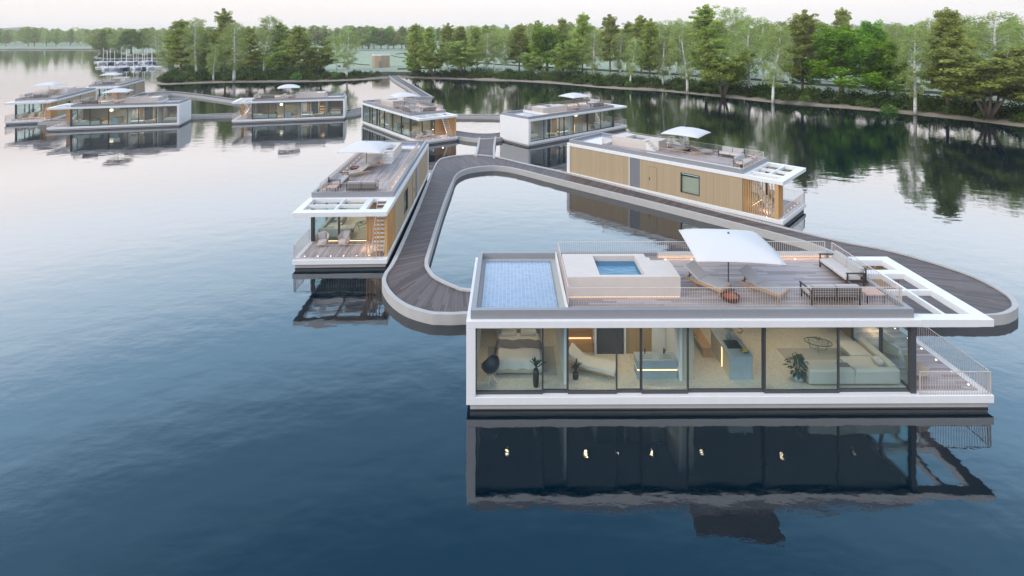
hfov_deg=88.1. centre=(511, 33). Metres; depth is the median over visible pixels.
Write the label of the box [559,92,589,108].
parasol
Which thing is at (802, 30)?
tall tree
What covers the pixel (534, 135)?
bed
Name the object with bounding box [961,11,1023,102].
birch tree
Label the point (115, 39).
birch tree
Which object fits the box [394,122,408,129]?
kitchen island
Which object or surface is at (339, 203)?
sliding door
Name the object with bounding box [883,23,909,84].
birch tree
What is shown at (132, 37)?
maple tree
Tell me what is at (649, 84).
bush
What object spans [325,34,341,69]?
birch tree
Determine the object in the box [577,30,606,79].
birch tree
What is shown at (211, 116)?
boardwalk
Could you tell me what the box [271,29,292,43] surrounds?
multi stem tree
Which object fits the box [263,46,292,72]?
multi stem tree
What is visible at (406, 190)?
window
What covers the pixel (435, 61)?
multi stem tree
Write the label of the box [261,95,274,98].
outdoor sofa
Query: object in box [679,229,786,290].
parasol
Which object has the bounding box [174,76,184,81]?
bush
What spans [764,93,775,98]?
bush
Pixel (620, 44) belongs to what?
birch tree
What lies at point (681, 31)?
birch tree
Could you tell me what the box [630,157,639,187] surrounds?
door panel
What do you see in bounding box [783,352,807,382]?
potted plant
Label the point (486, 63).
birch tree
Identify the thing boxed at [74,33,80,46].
birch tree
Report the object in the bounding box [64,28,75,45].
tall tree
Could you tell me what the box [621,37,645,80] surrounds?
birch tree
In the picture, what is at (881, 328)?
sliding door
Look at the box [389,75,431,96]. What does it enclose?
boardwalk
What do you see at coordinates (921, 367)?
wicker armchair
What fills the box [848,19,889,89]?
maple tree
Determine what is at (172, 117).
bed
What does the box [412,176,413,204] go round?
door
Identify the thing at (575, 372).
potted plant
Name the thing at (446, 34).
tall tree
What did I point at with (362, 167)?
sun lounger
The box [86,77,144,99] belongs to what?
houseboat
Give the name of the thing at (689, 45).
birch tree
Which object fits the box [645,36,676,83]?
birch tree
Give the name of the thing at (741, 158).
outdoor sofa
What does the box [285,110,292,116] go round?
kitchen island
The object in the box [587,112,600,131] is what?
window
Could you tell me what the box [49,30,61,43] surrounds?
tall tree
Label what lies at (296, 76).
bush
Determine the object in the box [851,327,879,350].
sliding door
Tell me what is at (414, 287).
boardwalk
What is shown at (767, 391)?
window
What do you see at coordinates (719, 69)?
multi stem tree
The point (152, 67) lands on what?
sailing boat
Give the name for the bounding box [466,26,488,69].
tall tree
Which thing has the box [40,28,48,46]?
birch tree
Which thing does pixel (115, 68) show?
sailing boat
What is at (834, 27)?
birch tree
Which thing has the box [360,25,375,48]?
multi stem tree
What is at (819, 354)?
rug
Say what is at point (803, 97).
bush
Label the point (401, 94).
parasol
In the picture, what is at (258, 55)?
tall tree
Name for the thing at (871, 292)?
side table
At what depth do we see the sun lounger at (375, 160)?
42.92 m
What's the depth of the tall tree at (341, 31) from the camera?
507.32 m
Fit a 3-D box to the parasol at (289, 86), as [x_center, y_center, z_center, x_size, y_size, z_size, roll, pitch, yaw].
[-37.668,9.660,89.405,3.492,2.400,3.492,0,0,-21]
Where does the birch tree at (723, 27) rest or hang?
on the ground
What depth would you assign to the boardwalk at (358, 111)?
109.82 m
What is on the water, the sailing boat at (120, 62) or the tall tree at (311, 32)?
the sailing boat at (120, 62)
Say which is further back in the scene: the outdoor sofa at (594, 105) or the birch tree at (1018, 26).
the birch tree at (1018, 26)
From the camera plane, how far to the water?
21.51 m
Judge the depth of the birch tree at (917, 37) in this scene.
120.13 m
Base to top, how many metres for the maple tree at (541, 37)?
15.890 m
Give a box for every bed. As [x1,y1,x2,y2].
[163,113,176,120]
[329,107,341,114]
[494,328,541,374]
[531,132,538,138]
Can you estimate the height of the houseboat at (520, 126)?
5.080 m
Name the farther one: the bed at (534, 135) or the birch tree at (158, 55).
the birch tree at (158, 55)
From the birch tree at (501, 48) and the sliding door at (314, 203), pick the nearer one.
the sliding door at (314, 203)
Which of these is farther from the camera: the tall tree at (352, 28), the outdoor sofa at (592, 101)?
the tall tree at (352, 28)
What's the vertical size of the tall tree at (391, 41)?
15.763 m
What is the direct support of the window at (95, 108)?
in the houseboat at (137, 112)
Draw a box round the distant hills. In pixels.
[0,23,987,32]
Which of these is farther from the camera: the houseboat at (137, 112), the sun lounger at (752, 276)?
the houseboat at (137, 112)
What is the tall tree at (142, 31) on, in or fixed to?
on the ground
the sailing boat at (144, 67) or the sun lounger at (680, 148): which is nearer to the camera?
the sun lounger at (680, 148)
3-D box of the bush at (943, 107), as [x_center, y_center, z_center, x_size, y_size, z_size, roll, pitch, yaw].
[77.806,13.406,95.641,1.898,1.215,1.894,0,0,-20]
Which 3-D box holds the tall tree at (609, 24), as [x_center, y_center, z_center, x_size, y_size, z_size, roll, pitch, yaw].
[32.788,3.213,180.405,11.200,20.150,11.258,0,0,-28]
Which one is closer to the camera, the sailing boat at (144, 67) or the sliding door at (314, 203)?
the sliding door at (314, 203)
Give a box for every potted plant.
[530,357,545,387]
[571,358,582,379]
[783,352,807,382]
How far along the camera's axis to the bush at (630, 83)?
140.94 m
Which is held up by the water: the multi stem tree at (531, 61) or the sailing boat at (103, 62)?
the sailing boat at (103, 62)
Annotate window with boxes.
[90,108,108,125]
[127,107,138,124]
[284,102,299,117]
[363,105,369,122]
[404,187,407,214]
[476,328,542,394]
[543,328,567,392]
[549,118,559,138]
[564,116,573,135]
[568,328,616,393]
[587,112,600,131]
[617,328,640,392]
[641,328,687,393]
[680,172,699,195]
[688,328,763,392]
[764,327,839,393]
[840,387,908,391]
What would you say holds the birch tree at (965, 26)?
on the ground
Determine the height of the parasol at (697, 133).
2.400 m
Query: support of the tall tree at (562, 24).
on the ground
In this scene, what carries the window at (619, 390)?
in the houseboat at (637, 317)
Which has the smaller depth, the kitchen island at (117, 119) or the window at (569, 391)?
the window at (569, 391)
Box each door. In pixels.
[314,203,338,240]
[339,203,365,239]
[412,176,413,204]
[649,166,656,191]
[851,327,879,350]
[880,327,907,386]
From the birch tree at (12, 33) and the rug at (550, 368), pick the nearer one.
the rug at (550, 368)
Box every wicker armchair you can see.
[315,231,328,244]
[337,230,350,246]
[426,130,431,136]
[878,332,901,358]
[903,354,930,378]
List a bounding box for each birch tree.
[10,30,17,45]
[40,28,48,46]
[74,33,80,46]
[79,29,86,46]
[89,34,105,54]
[104,30,127,51]
[141,30,165,52]
[152,43,173,71]
[178,17,210,70]
[204,43,225,80]
[216,22,252,81]
[256,15,282,71]
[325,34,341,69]
[334,28,362,76]
[442,39,452,68]
[466,25,479,47]
[475,33,497,68]
[485,31,501,69]
[494,33,515,70]
[525,27,533,43]
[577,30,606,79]
[608,33,631,73]
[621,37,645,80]
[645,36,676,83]
[651,21,668,72]
[657,24,682,75]
[660,18,693,73]
[666,23,701,91]
[684,23,699,74]
[707,17,728,54]
[711,6,752,58]
[726,16,755,65]
[728,15,774,92]
[745,19,775,80]
[759,17,807,85]
[759,23,798,102]
[770,24,792,80]
[802,18,825,82]
[816,22,837,83]
[877,24,894,45]
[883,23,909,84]
[892,22,938,113]
[909,17,942,90]
[956,14,982,54]
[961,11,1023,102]
[980,27,997,57]
[989,21,1023,55]
[1001,18,1023,104]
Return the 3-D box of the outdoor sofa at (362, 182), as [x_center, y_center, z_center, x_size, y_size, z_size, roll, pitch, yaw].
[-10.286,10.460,36.418,2.080,0.800,0.895,0,0,-2]
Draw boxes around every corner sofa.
[21,111,38,116]
[72,119,101,125]
[253,113,276,117]
[318,217,355,237]
[400,128,425,135]
[590,120,610,128]
[797,337,899,383]
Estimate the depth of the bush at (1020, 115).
84.77 m
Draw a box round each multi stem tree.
[191,26,214,42]
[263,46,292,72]
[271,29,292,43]
[303,40,337,71]
[308,25,327,45]
[314,28,338,43]
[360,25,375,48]
[399,28,409,47]
[405,55,422,75]
[417,44,448,76]
[444,41,480,75]
[519,51,547,71]
[545,40,580,74]
[694,39,756,97]
[921,45,1023,118]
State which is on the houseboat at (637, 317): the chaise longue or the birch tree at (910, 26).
the chaise longue
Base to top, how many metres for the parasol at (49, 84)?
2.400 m
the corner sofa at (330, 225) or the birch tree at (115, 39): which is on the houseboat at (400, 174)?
the corner sofa at (330, 225)
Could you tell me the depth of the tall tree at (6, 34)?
529.56 m
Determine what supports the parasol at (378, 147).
on the houseboat at (400, 174)
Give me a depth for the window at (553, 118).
70.79 m
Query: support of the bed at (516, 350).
on the houseboat at (637, 317)
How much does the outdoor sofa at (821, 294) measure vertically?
0.800 m
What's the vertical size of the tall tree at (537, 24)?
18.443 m
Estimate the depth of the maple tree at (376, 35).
436.82 m
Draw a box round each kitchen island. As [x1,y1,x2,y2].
[111,116,123,123]
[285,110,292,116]
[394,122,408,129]
[572,123,582,131]
[710,328,752,379]
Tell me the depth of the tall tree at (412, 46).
176.56 m
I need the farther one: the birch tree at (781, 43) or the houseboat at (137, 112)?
the birch tree at (781, 43)
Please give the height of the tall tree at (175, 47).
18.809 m
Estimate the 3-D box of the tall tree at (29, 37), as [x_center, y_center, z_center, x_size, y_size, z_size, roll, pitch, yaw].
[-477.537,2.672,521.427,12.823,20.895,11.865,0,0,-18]
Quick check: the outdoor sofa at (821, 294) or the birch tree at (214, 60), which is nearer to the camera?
the outdoor sofa at (821, 294)
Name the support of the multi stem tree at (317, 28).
on the ground
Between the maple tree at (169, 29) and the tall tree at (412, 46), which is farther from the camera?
the maple tree at (169, 29)
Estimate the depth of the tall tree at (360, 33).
442.15 m
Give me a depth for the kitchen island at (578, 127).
75.63 m
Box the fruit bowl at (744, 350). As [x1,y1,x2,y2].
[740,348,748,353]
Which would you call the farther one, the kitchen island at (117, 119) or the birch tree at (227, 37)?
the birch tree at (227, 37)
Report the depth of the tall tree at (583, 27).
161.49 m
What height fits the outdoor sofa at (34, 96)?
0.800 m
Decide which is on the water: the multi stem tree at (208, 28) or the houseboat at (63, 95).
the houseboat at (63, 95)
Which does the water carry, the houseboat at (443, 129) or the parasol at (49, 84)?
the houseboat at (443, 129)
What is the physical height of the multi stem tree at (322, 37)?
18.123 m
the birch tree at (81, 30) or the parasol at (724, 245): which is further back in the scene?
the birch tree at (81, 30)
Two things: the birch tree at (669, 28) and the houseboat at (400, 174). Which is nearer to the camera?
the houseboat at (400, 174)
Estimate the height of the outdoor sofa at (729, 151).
0.800 m
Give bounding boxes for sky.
[0,0,1023,31]
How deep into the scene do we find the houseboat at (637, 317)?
21.28 m
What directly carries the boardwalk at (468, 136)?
in the water
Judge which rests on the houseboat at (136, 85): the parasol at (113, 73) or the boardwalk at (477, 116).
the parasol at (113, 73)
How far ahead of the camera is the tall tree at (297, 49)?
167.88 m
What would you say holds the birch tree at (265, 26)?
on the ground
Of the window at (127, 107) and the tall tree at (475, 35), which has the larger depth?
the tall tree at (475, 35)
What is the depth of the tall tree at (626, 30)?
181.87 m
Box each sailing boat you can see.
[97,48,106,63]
[101,50,109,69]
[111,50,121,69]
[116,48,123,63]
[120,50,129,69]
[142,50,146,68]
[146,62,155,68]
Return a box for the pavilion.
[372,54,389,67]
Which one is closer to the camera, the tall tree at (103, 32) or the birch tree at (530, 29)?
the birch tree at (530, 29)
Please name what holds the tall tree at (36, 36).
on the ground
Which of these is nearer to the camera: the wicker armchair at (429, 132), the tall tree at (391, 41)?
the wicker armchair at (429, 132)
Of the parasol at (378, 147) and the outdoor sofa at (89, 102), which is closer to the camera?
the parasol at (378, 147)
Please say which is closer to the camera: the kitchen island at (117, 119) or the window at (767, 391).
the window at (767, 391)
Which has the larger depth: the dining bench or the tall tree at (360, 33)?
the tall tree at (360, 33)
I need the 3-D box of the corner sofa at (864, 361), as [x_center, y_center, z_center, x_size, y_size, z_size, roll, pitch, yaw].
[13.510,13.500,21.949,3.620,0.640,2.280,0,0,0]
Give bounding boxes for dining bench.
[694,328,711,356]
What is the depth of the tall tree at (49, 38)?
554.16 m
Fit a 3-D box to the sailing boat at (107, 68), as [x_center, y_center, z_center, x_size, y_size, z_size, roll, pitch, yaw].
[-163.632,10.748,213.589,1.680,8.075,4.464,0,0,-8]
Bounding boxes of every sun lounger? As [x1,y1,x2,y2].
[345,162,369,175]
[357,156,381,168]
[666,142,687,151]
[684,260,731,296]
[691,145,713,154]
[739,264,789,302]
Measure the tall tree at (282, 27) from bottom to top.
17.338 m
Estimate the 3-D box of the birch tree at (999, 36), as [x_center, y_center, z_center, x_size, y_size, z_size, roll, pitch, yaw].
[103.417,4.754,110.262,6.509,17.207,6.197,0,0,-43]
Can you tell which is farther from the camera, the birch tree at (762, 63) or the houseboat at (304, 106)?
the birch tree at (762, 63)
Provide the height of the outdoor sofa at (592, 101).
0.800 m
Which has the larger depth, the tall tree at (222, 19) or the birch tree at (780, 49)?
the tall tree at (222, 19)
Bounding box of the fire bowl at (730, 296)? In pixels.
[720,290,739,302]
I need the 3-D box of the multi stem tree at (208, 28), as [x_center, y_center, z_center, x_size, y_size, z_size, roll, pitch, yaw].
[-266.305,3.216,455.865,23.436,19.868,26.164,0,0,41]
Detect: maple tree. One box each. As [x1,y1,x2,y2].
[109,28,148,53]
[164,28,174,43]
[363,26,384,48]
[378,27,397,48]
[435,27,441,43]
[524,26,566,70]
[789,24,902,94]
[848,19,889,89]
[854,39,911,100]
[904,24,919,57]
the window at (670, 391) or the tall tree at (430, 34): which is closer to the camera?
the window at (670, 391)
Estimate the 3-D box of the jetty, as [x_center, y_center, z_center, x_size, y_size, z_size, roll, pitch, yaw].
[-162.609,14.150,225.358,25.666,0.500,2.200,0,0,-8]
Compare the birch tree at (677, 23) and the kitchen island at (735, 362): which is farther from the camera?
the birch tree at (677, 23)
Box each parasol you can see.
[34,82,63,85]
[99,72,123,75]
[102,88,133,93]
[277,84,299,88]
[337,141,393,170]
[389,92,419,97]
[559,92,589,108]
[661,126,710,152]
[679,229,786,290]
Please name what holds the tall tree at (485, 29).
on the ground
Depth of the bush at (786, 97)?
108.93 m
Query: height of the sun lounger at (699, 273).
0.814 m
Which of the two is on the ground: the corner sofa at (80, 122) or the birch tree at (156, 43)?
the birch tree at (156, 43)
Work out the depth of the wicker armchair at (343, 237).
34.88 m
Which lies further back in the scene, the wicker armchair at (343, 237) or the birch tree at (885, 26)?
the birch tree at (885, 26)
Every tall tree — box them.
[0,29,11,43]
[18,26,35,46]
[28,27,41,46]
[40,31,51,45]
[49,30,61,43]
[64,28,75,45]
[85,30,96,47]
[86,29,114,53]
[106,29,121,52]
[130,28,154,48]
[157,19,206,70]
[193,29,212,68]
[203,8,238,71]
[236,26,265,70]
[263,22,291,68]
[280,25,318,71]
[306,27,319,44]
[333,27,339,41]
[339,28,346,43]
[344,26,357,45]
[355,29,368,48]
[371,30,386,48]
[386,30,398,48]
[393,26,407,48]
[402,23,425,75]
[422,26,438,54]
[437,23,454,57]
[453,26,467,68]
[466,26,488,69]
[478,24,494,50]
[502,25,538,70]
[504,32,515,51]
[518,23,526,47]
[527,20,546,59]
[553,17,572,69]
[566,12,594,69]
[594,14,624,71]
[617,21,633,65]
[628,15,649,74]
[636,18,667,77]
[674,4,731,70]
[779,9,838,88]
[829,7,857,64]
[909,7,978,108]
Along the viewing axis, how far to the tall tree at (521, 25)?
290.50 m
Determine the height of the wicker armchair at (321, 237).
0.826 m
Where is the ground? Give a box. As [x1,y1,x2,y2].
[0,40,1023,126]
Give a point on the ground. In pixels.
(365, 57)
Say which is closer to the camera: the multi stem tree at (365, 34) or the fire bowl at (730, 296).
the fire bowl at (730, 296)
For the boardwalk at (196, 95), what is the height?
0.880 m
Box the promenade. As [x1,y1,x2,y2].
[324,68,394,69]
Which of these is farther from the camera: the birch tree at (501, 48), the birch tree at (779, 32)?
the birch tree at (501, 48)
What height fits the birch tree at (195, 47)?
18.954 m
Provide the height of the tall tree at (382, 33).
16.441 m
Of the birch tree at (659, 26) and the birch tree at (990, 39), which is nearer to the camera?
the birch tree at (659, 26)
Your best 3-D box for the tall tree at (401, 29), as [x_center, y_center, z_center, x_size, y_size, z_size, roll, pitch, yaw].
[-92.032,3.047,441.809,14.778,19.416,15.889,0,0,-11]
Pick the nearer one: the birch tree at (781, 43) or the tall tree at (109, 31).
the birch tree at (781, 43)
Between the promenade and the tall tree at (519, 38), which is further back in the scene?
the promenade
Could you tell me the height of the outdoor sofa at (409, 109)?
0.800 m
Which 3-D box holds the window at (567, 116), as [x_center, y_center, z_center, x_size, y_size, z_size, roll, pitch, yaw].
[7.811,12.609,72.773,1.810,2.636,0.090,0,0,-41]
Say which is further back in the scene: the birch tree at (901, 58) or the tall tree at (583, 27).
the tall tree at (583, 27)
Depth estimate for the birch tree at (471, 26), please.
302.82 m
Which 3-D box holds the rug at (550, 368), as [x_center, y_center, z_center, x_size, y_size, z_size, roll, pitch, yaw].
[0.397,13.894,22.520,2.900,0.012,2.000,0,0,0]
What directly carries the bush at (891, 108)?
on the ground
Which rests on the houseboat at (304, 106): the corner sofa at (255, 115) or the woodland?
the corner sofa at (255, 115)
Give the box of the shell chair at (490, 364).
[482,355,499,385]
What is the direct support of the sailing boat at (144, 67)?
on the water
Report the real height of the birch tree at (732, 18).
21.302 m
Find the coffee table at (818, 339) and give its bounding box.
[804,336,832,349]
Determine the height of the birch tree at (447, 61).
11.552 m
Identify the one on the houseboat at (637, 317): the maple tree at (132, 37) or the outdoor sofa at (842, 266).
the outdoor sofa at (842, 266)
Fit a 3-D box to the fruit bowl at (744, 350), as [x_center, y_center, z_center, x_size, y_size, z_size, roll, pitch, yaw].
[9.462,12.885,21.517,0.360,0.180,0.360,0,0,0]
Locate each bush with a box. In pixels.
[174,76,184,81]
[290,72,301,79]
[499,74,506,78]
[624,81,632,85]
[645,82,652,87]
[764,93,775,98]
[780,93,792,100]
[798,94,810,101]
[879,104,898,113]
[937,105,946,109]
[1013,112,1023,119]
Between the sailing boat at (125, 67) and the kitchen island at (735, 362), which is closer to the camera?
the kitchen island at (735, 362)
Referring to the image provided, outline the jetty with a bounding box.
[95,66,163,67]
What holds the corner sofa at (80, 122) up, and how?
on the houseboat at (137, 112)
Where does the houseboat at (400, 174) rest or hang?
on the water
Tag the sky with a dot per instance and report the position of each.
(63, 15)
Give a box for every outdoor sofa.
[33,94,50,97]
[82,100,100,103]
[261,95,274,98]
[328,170,348,187]
[346,181,378,190]
[403,106,414,112]
[421,106,435,111]
[587,99,600,103]
[590,102,603,107]
[718,146,744,156]
[733,153,752,166]
[799,281,861,304]
[818,250,866,286]
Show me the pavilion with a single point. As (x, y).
(380, 60)
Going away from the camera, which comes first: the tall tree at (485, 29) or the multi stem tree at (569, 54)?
the multi stem tree at (569, 54)
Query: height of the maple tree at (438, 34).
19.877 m
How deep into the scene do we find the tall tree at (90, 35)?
483.79 m
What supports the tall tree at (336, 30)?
on the ground
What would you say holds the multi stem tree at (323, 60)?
on the ground
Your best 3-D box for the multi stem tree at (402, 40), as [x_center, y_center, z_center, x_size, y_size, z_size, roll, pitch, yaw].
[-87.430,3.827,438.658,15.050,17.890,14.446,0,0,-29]
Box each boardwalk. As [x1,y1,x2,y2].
[38,109,351,124]
[69,91,276,118]
[346,96,433,116]
[382,154,1017,325]
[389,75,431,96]
[456,114,499,119]
[456,131,502,142]
[475,137,495,158]
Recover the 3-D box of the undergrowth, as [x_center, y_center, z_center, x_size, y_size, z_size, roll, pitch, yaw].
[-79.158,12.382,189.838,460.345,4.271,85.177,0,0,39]
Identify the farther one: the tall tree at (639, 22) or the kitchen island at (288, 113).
the tall tree at (639, 22)
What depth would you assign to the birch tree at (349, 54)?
169.36 m
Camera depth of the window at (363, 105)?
83.20 m
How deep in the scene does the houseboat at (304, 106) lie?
89.41 m
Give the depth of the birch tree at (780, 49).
142.21 m
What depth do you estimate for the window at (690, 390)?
20.56 m
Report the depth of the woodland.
562.04 m
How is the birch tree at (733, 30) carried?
on the ground
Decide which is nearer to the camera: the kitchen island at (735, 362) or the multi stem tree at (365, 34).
the kitchen island at (735, 362)
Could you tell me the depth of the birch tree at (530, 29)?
283.09 m
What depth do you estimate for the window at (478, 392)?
20.44 m
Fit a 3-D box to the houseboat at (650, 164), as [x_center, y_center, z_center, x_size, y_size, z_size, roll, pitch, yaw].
[14.847,12.560,48.459,20.320,5.080,5.782,0,0,44]
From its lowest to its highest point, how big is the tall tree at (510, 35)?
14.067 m
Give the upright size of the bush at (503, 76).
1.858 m
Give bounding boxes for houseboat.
[4,86,96,124]
[46,95,190,131]
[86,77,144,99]
[232,91,346,123]
[292,141,428,268]
[362,97,457,143]
[466,241,993,409]
[500,98,626,146]
[567,132,805,225]
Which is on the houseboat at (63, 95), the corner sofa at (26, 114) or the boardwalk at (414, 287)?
the corner sofa at (26, 114)
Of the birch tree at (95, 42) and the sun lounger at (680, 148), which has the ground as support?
the birch tree at (95, 42)
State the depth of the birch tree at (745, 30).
122.78 m
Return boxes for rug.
[486,346,557,375]
[777,348,846,379]
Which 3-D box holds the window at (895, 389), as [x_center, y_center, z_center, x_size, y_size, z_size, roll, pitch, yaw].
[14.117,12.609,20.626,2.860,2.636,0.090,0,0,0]
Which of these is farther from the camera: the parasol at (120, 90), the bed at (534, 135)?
the parasol at (120, 90)
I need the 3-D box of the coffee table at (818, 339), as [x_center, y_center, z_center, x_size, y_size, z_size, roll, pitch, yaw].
[13.443,13.649,23.238,1.128,0.502,0.708,0,0,15]
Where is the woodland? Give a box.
[0,20,1012,50]
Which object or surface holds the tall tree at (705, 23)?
on the ground
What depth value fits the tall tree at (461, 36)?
198.53 m
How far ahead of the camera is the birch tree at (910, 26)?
249.43 m
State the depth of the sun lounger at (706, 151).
47.32 m
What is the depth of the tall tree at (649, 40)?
144.25 m
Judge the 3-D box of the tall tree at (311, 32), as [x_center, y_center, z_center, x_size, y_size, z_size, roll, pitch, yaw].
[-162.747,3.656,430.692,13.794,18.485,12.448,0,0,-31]
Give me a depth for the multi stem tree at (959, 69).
85.70 m
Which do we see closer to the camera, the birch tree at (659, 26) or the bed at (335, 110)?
the bed at (335, 110)
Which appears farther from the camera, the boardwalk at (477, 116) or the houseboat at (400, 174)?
the boardwalk at (477, 116)
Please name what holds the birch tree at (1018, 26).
on the ground
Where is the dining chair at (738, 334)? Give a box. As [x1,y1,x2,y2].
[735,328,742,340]
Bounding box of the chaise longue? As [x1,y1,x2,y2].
[569,343,615,379]
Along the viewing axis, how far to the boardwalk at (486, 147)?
65.49 m
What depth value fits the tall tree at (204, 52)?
177.99 m
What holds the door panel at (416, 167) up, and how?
in the houseboat at (400, 174)
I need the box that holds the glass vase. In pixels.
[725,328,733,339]
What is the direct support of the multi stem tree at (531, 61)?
on the ground
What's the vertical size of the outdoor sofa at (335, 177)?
0.800 m
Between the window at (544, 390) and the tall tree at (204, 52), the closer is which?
the window at (544, 390)
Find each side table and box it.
[326,184,338,190]
[859,288,885,302]
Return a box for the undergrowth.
[97,51,1023,122]
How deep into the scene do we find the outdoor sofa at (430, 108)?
73.00 m
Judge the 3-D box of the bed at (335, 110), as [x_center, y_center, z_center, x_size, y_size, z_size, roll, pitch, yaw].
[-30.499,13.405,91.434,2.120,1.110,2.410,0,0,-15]
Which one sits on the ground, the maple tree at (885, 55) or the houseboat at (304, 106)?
the maple tree at (885, 55)
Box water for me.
[0,50,1023,575]
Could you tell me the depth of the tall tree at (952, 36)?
94.97 m
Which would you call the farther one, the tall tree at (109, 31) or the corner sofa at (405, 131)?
the tall tree at (109, 31)
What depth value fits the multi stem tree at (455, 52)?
171.03 m
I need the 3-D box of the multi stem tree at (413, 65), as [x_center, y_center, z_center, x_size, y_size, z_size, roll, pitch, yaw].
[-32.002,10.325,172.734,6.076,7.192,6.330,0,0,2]
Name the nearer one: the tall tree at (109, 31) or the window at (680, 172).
the window at (680, 172)
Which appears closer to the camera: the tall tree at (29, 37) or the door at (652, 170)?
the door at (652, 170)
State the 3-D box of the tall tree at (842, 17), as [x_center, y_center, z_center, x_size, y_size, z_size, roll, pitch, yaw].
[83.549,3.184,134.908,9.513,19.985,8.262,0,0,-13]
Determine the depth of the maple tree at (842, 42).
107.92 m
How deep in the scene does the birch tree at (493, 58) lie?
194.33 m
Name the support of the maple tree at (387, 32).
on the ground
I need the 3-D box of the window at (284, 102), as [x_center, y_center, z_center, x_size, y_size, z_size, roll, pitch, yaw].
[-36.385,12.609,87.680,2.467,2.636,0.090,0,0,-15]
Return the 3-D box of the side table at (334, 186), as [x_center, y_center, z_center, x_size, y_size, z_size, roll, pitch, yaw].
[-12.359,10.675,36.482,0.680,0.370,0.760,0,0,-2]
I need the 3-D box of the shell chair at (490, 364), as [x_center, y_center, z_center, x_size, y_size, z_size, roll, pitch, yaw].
[-0.821,13.354,21.117,0.760,1.104,0.510,0,0,-28]
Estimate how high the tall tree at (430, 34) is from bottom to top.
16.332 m
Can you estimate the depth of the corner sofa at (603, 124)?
78.25 m
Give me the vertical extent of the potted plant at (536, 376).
1.119 m
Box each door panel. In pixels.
[415,167,416,198]
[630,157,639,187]
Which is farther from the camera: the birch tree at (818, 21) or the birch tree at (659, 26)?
the birch tree at (659, 26)

